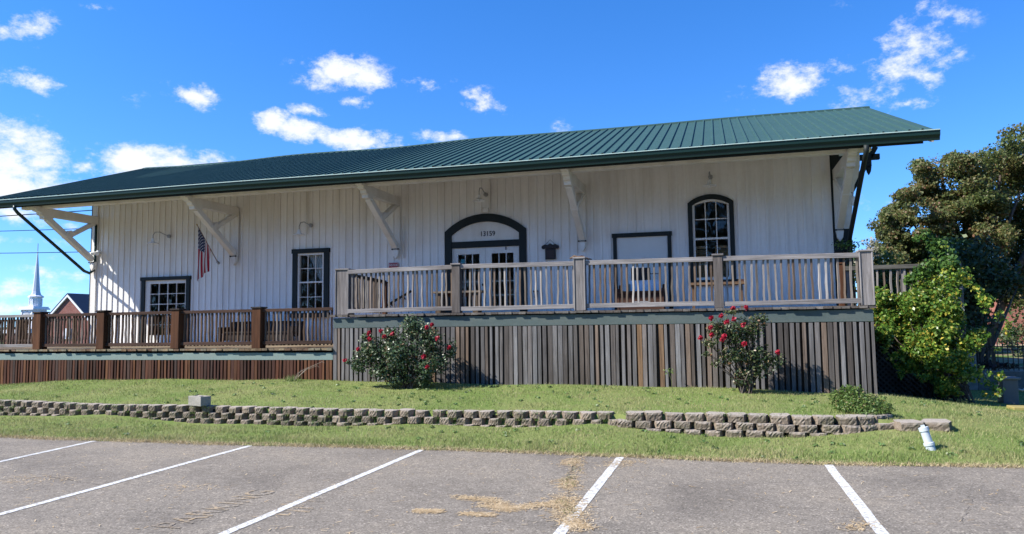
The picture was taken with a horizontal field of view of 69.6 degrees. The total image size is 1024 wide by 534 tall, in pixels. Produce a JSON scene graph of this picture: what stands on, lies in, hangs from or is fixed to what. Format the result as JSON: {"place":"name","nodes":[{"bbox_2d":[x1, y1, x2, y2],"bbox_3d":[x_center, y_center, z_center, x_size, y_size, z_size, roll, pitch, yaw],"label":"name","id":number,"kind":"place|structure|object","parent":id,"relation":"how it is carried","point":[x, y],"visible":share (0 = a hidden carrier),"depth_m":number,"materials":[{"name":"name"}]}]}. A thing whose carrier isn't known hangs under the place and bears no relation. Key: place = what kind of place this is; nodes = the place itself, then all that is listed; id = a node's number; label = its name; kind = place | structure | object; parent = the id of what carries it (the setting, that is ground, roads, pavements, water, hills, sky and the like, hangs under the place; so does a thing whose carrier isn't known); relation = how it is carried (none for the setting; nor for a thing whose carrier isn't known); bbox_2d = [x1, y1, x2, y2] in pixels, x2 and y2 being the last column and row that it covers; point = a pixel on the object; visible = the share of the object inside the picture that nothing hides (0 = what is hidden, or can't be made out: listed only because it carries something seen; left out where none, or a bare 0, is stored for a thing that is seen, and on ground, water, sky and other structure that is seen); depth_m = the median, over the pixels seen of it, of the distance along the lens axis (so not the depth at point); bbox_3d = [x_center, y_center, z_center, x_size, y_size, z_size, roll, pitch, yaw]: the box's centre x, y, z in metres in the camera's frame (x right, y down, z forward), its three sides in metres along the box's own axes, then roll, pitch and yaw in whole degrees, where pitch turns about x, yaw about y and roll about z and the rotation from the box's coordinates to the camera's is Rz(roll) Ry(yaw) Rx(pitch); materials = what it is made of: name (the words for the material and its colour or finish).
{"place":"outdoors","nodes":[
{"label":"outdoors","id":0,"kind":"place"},
{"bbox_2d":[3,247,49,343],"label":"church","id":1,"kind":"structure","parent":0,"point":[35,297],"depth_m":107.25,"materials":[{"name":"paint"}]},
{"bbox_2d":[0,251,90,253],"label":"utility wire","id":2,"kind":"object","parent":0,"point":[49,252],"visible":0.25,"depth_m":68.40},
{"bbox_2d":[0,210,91,216],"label":"utility wire","id":3,"kind":"object","parent":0,"point":[34,214],"visible":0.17,"depth_m":64.16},
{"bbox_2d":[12,228,90,230],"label":"utility wire","id":4,"kind":"object","parent":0,"point":[33,230],"visible":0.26,"depth_m":69.23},
{"bbox_2d":[47,293,88,343],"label":"brick hall","id":5,"kind":"structure","parent":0,"point":[72,303],"depth_m":74.86,"materials":[{"name":"red brick"}]},
{"bbox_2d":[0,437,1023,533],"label":"parking lot","id":6,"kind":"structure","parent":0,"point":[670,507],"depth_m":7.31,"materials":[{"name":"grey asphalt"}]},
{"bbox_2d":[0,441,94,461],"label":"parking line","id":7,"kind":"object","parent":6,"relation":"on","point":[45,451],"visible":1,"depth_m":10.18,"materials":[{"name":"white paint"}]},
{"bbox_2d":[0,445,249,514],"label":"parking line","id":8,"kind":"object","parent":6,"relation":"on","point":[57,498],"visible":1,"depth_m":7.99,"materials":[{"name":"white paint"}]},
{"bbox_2d":[152,490,274,527],"bbox_3d":[-2.725,2.237,6.864,0.294,0.001,1.419,-2,-5,16],"label":"pavement lettering","id":9,"kind":"object","parent":6,"relation":"on","point":[191,513],"visible":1,"depth_m":6.71,"materials":[{"name":"yellow paint"}]},
{"bbox_2d":[251,497,324,516],"bbox_3d":[-2.007,2.226,6.821,0.447,0.001,0.783,-2,-5,16],"label":"pavement paint remnant","id":10,"kind":"object","parent":6,"relation":"on","point":[295,507],"visible":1,"depth_m":6.81,"materials":[{"name":"white paint"}]},
{"bbox_2d":[219,449,422,533],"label":"parking line","id":11,"kind":"object","parent":6,"relation":"on","point":[250,522],"visible":0.98,"depth_m":7.21,"materials":[{"name":"white paint"}]},
{"bbox_2d":[0,442,1023,533],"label":"dry clippings","id":12,"kind":"object","parent":6,"relation":"on","point":[505,507],"visible":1,"depth_m":6.76,"materials":[{"name":"plant"}]},
{"bbox_2d":[555,456,582,517],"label":"crack weeds","id":13,"kind":"object","parent":6,"relation":"on","point":[566,486],"visible":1,"depth_m":7.55,"materials":[{"name":"beige plant"}]},
{"bbox_2d":[553,457,623,533],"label":"parking line","id":14,"kind":"object","parent":6,"relation":"on","point":[596,487],"visible":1,"depth_m":7.31,"materials":[{"name":"white paint"}]},
{"bbox_2d":[825,464,888,533],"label":"parking line","id":15,"kind":"object","parent":6,"relation":"on","point":[862,507],"visible":1,"depth_m":6.73,"materials":[{"name":"white paint"}]},
{"bbox_2d":[0,371,1023,466],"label":"lawn","id":16,"kind":"structure","parent":0,"point":[610,391],"depth_m":11.86,"materials":[{"name":"green plant"}]},
{"bbox_2d":[0,344,332,384],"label":"deck","id":17,"kind":"structure","parent":16,"relation":"on","point":[18,365],"depth_m":16.67,"materials":[{"name":"brown wood"}]},
{"bbox_2d":[0,318,81,343],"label":"deck railing","id":18,"kind":"object","parent":17,"relation":"on","point":[31,333],"visible":0.25,"depth_m":22.62,"materials":[{"name":"brown wood"}]},
{"bbox_2d":[0,307,332,348],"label":"deck railing","id":19,"kind":"object","parent":17,"relation":"on","point":[42,322],"visible":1,"depth_m":16.72,"materials":[{"name":"brown wood"}]},
{"bbox_2d":[218,321,302,344],"bbox_3d":[-6.739,1.768,19.764,2.220,0.628,0.620,-2,-5,16],"label":"dark bench","id":20,"kind":"object","parent":17,"relation":"on","point":[271,324],"visible":0.39,"depth_m":19.75,"materials":[{"name":"brown wood"}]},
{"bbox_2d":[281,362,323,381],"bbox_3d":[-4.353,2.175,15.322,0.940,0.409,0.351,-2,-5,16],"label":"weed plant","id":21,"kind":"object","parent":16,"relation":"on","point":[293,378],"visible":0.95,"depth_m":15.35,"materials":[{"name":"green plant"}]},
{"bbox_2d":[342,313,456,388],"bbox_3d":[-2.202,1.639,14.312,2.283,1.471,0.993,-2,-5,16],"label":"rose bush","id":22,"kind":"object","parent":16,"relation":"on","point":[400,354],"visible":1,"depth_m":14.20,"materials":[{"name":"green plant"}]},
{"bbox_2d":[0,399,871,431],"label":"joint grass","id":23,"kind":"structure","parent":16,"relation":"on","point":[455,418],"depth_m":12.08,"materials":[{"name":"green plant"}]},
{"bbox_2d":[0,106,939,376],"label":"depot","id":24,"kind":"structure","parent":16,"relation":"on","point":[788,182],"depth_m":18.87,"materials":[{"name":"white wood"}]},
{"bbox_2d":[90,250,100,255],"bbox_3d":[-12.495,-0.414,22.119,0.342,0.176,0.231,-2,-5,16],"label":"flood light","id":25,"kind":"object","parent":24,"relation":"attached to","point":[96,253],"visible":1,"depth_m":22.06,"materials":[{"name":"white plastic"}]},
{"bbox_2d":[147,232,170,244],"bbox_3d":[-10.142,-0.814,21.194,0.320,0.410,0.828,-2,-5,16],"label":"wall lamp","id":26,"kind":"object","parent":24,"relation":"attached to","point":[152,242],"visible":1,"depth_m":20.96,"materials":[{"name":"white metal"}]},
{"bbox_2d":[140,276,191,342],"bbox_3d":[-10.106,1.270,21.460,1.740,1.980,0.112,-2,-5,16],"label":"door","id":27,"kind":"structure","parent":24,"relation":"in","point":[146,282],"depth_m":21.54,"materials":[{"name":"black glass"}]},
{"bbox_2d":[196,224,219,280],"bbox_3d":[-8.493,-0.347,20.557,0.064,1.569,1.198,-1,-5,8],"label":"flag","id":28,"kind":"object","parent":24,"relation":"attached to","point":[204,248],"depth_m":20.29,"materials":[{"name":"multicoloured fabric"}]},
{"bbox_2d":[293,222,312,235],"bbox_3d":[-5.623,-1.018,19.941,0.320,0.432,0.828,-2,-5,16],"label":"wall lamp","id":29,"kind":"object","parent":24,"relation":"attached to","point":[298,233],"visible":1,"depth_m":19.70,"materials":[{"name":"white metal"}]},
{"bbox_2d":[290,248,329,317],"bbox_3d":[-5.520,0.440,20.279,1.180,1.890,0.234,-2,-5,16],"label":"window","id":30,"kind":"structure","parent":24,"relation":"in","point":[320,257],"depth_m":20.30,"materials":[{"name":"black glass"}]},
{"bbox_2d":[389,262,397,267],"bbox_3d":[-3.151,-0.044,19.561,0.280,0.150,0.021,-2,-5,16],"label":"notice sign","id":31,"kind":"object","parent":24,"relation":"attached to","point":[393,265],"visible":0.94,"depth_m":19.55,"materials":[{"name":"metal"}]},
{"bbox_2d":[381,290,411,307],"bbox_3d":[-3.114,0.920,19.443,1.056,0.589,0.159,-2,-5,16],"label":"handrail","id":32,"kind":"object","parent":24,"relation":"attached to","point":[391,302],"visible":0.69,"depth_m":19.34,"materials":[{"name":"black metal"}]},
{"bbox_2d":[473,188,487,201],"bbox_3d":[-0.752,-1.804,18.634,0.320,0.401,0.828,-2,-5,16],"label":"wall lamp","id":33,"kind":"object","parent":24,"relation":"attached to","point":[479,198],"visible":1,"depth_m":18.40,"materials":[{"name":"white metal"}]},
{"bbox_2d":[541,241,558,259],"bbox_3d":[0.957,-0.441,18.418,0.449,0.505,0.060,-2,-5,16],"label":"hanging sign","id":34,"kind":"object","parent":24,"relation":"hanging from","point":[550,251],"visible":1,"depth_m":18.41,"materials":[{"name":"black metal"}]},
{"bbox_2d":[612,231,672,309],"bbox_3d":[3.162,0.135,17.817,1.440,1.945,0.102,-2,-5,16],"label":"freight door","id":35,"kind":"structure","parent":24,"relation":"in","point":[642,245],"depth_m":17.85,"materials":[{"name":"white wood"}]},
{"bbox_2d":[702,171,716,187],"bbox_3d":[4.596,-2.014,17.149,0.320,0.430,0.828,-2,-5,16],"label":"wall lamp","id":36,"kind":"object","parent":24,"relation":"attached to","point":[709,184],"visible":1,"depth_m":16.90,"materials":[{"name":"white metal"}]},
{"bbox_2d":[687,194,737,285],"bbox_3d":[4.742,-0.644,17.497,1.125,2.168,0.261,-2,-5,16],"label":"arched window","id":37,"kind":"structure","parent":24,"relation":"in","point":[715,198],"depth_m":17.48,"materials":[{"name":"black glass"}]},
{"bbox_2d":[851,192,854,205],"bbox_3d":[7.578,-1.531,16.485,0.117,0.342,0.267,1,-5,-23],"label":"end lamp","id":38,"kind":"object","parent":24,"relation":"attached to","point":[852,200],"visible":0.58,"depth_m":16.39,"materials":[{"name":"metal"}]},
{"bbox_2d":[0,434,1023,468],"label":"dry grass fringe","id":39,"kind":"object","parent":16,"relation":"on","point":[985,465],"visible":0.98,"depth_m":9.63,"materials":[{"name":"plant"}]},
{"bbox_2d":[329,305,877,394],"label":"deck","id":40,"kind":"structure","parent":16,"relation":"on","point":[494,347],"depth_m":13.84,"materials":[{"name":"grey wood"}]},
{"bbox_2d":[355,274,387,313],"bbox_3d":[-3.247,0.646,16.625,0.140,0.893,1.871,-2,-5,16],"label":"side railing","id":41,"kind":"object","parent":40,"relation":"on","point":[373,292],"visible":0.43,"depth_m":16.77,"materials":[{"name":"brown wood"}]},
{"bbox_2d":[433,290,483,312],"bbox_3d":[-1.296,0.886,18.012,1.280,0.588,0.380,-2,-5,16],"label":"wooden bench","id":42,"kind":"object","parent":40,"relation":"on","point":[449,295],"visible":0.42,"depth_m":17.98,"materials":[{"name":"brown wood"}]},
{"bbox_2d":[335,249,874,314],"bbox_3d":[1.287,0.331,14.253,10.423,1.027,0.341,-2,-5,16],"label":"deck railing","id":43,"kind":"object","parent":40,"relation":"on","point":[346,295],"visible":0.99,"depth_m":14.07,"materials":[{"name":"grey wood"}]},
{"bbox_2d":[570,255,591,259],"bbox_3d":[1.338,-0.184,14.297,0.434,0.094,0.098,-1,-5,5],"label":"driftwood","id":44,"kind":"object","parent":43,"relation":"on","point":[580,256],"visible":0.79,"depth_m":14.27,"materials":[{"name":"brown wood"}]},
{"bbox_2d":[617,284,665,309],"bbox_3d":[2.987,0.728,17.092,1.090,0.648,0.500,-2,-5,16],"label":"brown bench","id":45,"kind":"object","parent":40,"relation":"on","point":[640,296],"visible":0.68,"depth_m":16.89,"materials":[{"name":"brown wood"}]},
{"bbox_2d":[628,280,658,290],"bbox_3d":[3.080,0.441,17.239,0.730,0.255,0.070,-2,-5,16],"label":"white panel","id":46,"kind":"object","parent":45,"relation":"on","point":[646,285],"visible":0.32,"depth_m":17.21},
{"bbox_2d":[631,268,658,280],"bbox_3d":[3.123,0.161,17.233,0.665,0.290,0.040,-2,-5,16],"label":"black board","id":47,"kind":"object","parent":46,"relation":"on","point":[645,273],"visible":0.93,"depth_m":17.24,"materials":[{"name":"metal"}]},
{"bbox_2d":[691,279,743,308],"bbox_3d":[4.530,0.623,16.214,1.200,0.678,0.230,-2,-5,16],"label":"plank table","id":48,"kind":"object","parent":40,"relation":"on","point":[724,283],"visible":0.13,"depth_m":16.14,"materials":[{"name":"brown wood"}]},
{"bbox_2d":[839,262,844,305],"bbox_3d":[6.905,0.388,15.445,0.140,0.962,0.140,-2,-5,16],"label":"deck post","id":49,"kind":"object","parent":40,"relation":"on","point":[841,280],"visible":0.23,"depth_m":15.40,"materials":[{"name":"brown wood"}]},
{"bbox_2d":[698,305,787,393],"bbox_3d":[3.958,1.421,12.645,1.526,1.538,0.624,-1,-5,9],"label":"rose bush","id":50,"kind":"object","parent":16,"relation":"on","point":[743,380],"visible":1,"depth_m":12.65,"materials":[{"name":"green plant"}]},
{"bbox_2d":[828,384,897,414],"bbox_3d":[4.968,1.921,10.543,0.757,0.464,0.913,1,-5,-24],"label":"shrub","id":51,"kind":"object","parent":16,"relation":"on","point":[858,404],"visible":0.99,"depth_m":10.48,"materials":[{"name":"green plant"}]},
{"bbox_2d":[874,423,893,430],"bbox_3d":[5.049,2.165,10.012,0.305,0.104,0.267,0,-5,-4],"label":"loose block","id":52,"kind":"object","parent":16,"relation":"on","point":[885,426],"depth_m":9.89,"materials":[{"name":"concrete"}]},
{"bbox_2d":[845,262,969,398],"bbox_3d":[8.224,1.368,15.617,2.223,2.768,1.275,-2,-5,16],"label":"ramp railing","id":53,"kind":"object","parent":16,"relation":"on","point":[889,381],"visible":0.18,"depth_m":15.09,"materials":[{"name":"brown wood"}]},
{"bbox_2d":[831,238,861,304],"bbox_3d":[7.344,0.134,15.986,0.672,1.555,0.750,-2,-5,16],"label":"deck ivy","id":54,"kind":"object","parent":53,"relation":"on","point":[854,246],"visible":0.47,"depth_m":16.14,"materials":[{"name":"green plant"}]},
{"bbox_2d":[893,419,923,430],"bbox_3d":[5.316,2.124,9.889,0.362,0.120,0.357,-1,-5,9],"label":"loose slab","id":55,"kind":"object","parent":16,"relation":"on","point":[907,424],"depth_m":9.75,"materials":[{"name":"concrete"}]},
{"bbox_2d":[918,425,935,450],"bbox_3d":[5.046,2.084,8.952,0.178,0.327,0.132,-2,-5,16],"label":"cleanout pipe","id":56,"kind":"object","parent":16,"relation":"on","point":[928,443],"visible":0.99,"depth_m":8.92,"materials":[{"name":"white plastic"}]},
{"bbox_2d":[921,419,951,430],"bbox_3d":[5.681,2.115,9.868,0.362,0.120,0.357,-5,-5,26],"label":"loose slab","id":57,"kind":"object","parent":16,"relation":"on","point":[940,424],"depth_m":9.73,"materials":[{"name":"concrete"}]},
{"bbox_2d":[868,228,1013,402],"bbox_3d":[8.037,0.917,14.188,2.542,3.462,1.866,-2,-5,16],"label":"vine thicket","id":58,"kind":"object","parent":16,"relation":"on","point":[931,307],"visible":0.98,"depth_m":13.84,"materials":[{"name":"green plant"}]},
{"bbox_2d":[967,351,977,389],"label":"stone pillar","id":59,"kind":"structure","parent":16,"relation":"on","point":[973,386],"depth_m":17.45,"materials":[{"name":"stone"}]},
{"bbox_2d":[977,359,1018,369],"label":"red shrub","id":60,"kind":"object","parent":16,"relation":"on","point":[989,365],"visible":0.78,"depth_m":17.51,"materials":[{"name":"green plant"}]},
{"bbox_2d":[993,376,1023,404],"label":"utility pedestal","id":61,"kind":"object","parent":16,"relation":"on","point":[1010,395],"visible":0.55,"depth_m":13.86,"materials":[{"name":"grey metal"}]},
{"bbox_2d":[1006,405,1023,410],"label":"yellow block","id":62,"kind":"structure","parent":16,"relation":"on","point":[1018,407],"depth_m":12.70,"materials":[{"name":"paint"}]},
{"bbox_2d":[0,0,1023,328],"label":"sky","id":63,"kind":"structure","parent":0,"point":[89,89],"materials":[{"name":"blue"}]},
{"bbox_2d":[984,344,1023,369],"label":"bare yard","id":64,"kind":"structure","parent":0,"point":[1010,358],"depth_m":24.77,"materials":[{"name":"soil"}]},
{"bbox_2d":[866,122,1023,352],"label":"maple tree","id":65,"kind":"object","parent":64,"relation":"on","point":[976,204],"visible":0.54,"depth_m":27.70,"materials":[{"name":"green plant"}]},
{"bbox_2d":[989,298,1023,343],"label":"brick house","id":66,"kind":"structure","parent":0,"point":[1019,320],"depth_m":40.05,"materials":[{"name":"red brick"}]},
{"label":"ground","id":67,"kind":"structure","parent":0,"visible":0},
{"bbox_2d":[0,399,616,427],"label":"retaining wall","id":68,"kind":"structure","parent":67,"relation":"on","point":[44,408],"depth_m":12.30,"materials":[{"name":"concrete"}]},
{"bbox_2d":[188,395,210,405],"bbox_3d":[-5.496,2.351,12.954,0.370,0.165,0.200,-4,-6,34],"label":"cinder block","id":69,"kind":"object","parent":68,"relation":"on","point":[199,400],"depth_m":12.87,"materials":[{"name":"white concrete"}]},
{"bbox_2d":[617,410,892,437],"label":"retaining wall","id":70,"kind":"structure","parent":67,"relation":"on","point":[779,425],"depth_m":10.26,"materials":[{"name":"concrete"}]},
{"bbox_2d":[853,252,856,305],"bbox_3d":[18.627,1.834,38.256,2.844,5.445,2.011,-2,-5,16],"label":"leafy tree","id":71,"kind":"object","parent":67,"relation":"on","point":[856,285],"visible":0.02,"depth_m":38.26,"materials":[{"name":"green plant"}]},
{"bbox_2d":[853,236,881,264],"bbox_3d":[17.877,1.429,36.565,2.000,5.951,2.112,-2,-5,16],"label":"pale shrub","id":72,"kind":"object","parent":67,"relation":"on","point":[873,241],"visible":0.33,"depth_m":36.70,"materials":[{"name":"white plant"}]},
{"bbox_2d":[874,250,903,281],"bbox_3d":[11.891,1.425,23.570,1.325,4.022,1.721,-2,-5,16],"label":"yellow shrub","id":73,"kind":"object","parent":67,"relation":"on","point":[898,255],"visible":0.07,"depth_m":23.50,"materials":[{"name":"green plant"}]},
{"bbox_2d":[873,233,994,332],"bbox_3d":[12.187,1.127,21.483,3.826,4.364,2.284,-2,-5,16],"label":"leafy tree","id":74,"kind":"object","parent":67,"relation":"on","point":[894,286],"visible":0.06,"depth_m":21.42,"materials":[{"name":"green plant"}]},
{"bbox_2d":[942,235,1023,363],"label":"dark evergreen","id":75,"kind":"object","parent":67,"relation":"on","point":[994,281],"visible":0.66,"depth_m":19.98,"materials":[{"name":"green plant"}]},
{"bbox_2d":[977,370,1023,389],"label":"curb wall","id":76,"kind":"structure","parent":67,"relation":"on","point":[1018,373],"depth_m":17.41,"materials":[{"name":"concrete"}]},
{"bbox_2d":[977,328,1023,370],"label":"iron fence","id":77,"kind":"object","parent":76,"relation":"on","point":[992,344],"visible":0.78,"depth_m":17.52,"materials":[{"name":"black metal"}]},
{"bbox_2d":[994,321,1023,356],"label":"round hedge","id":78,"kind":"object","parent":67,"relation":"on","point":[1014,338],"visible":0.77,"depth_m":25.22,"materials":[{"name":"green plant"}]},
{"bbox_2d":[1006,242,1023,322],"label":"leafy tree","id":79,"kind":"object","parent":67,"relation":"on","point":[1012,316],"visible":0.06,"depth_m":32.93,"materials":[{"name":"green plant"}]}
]}

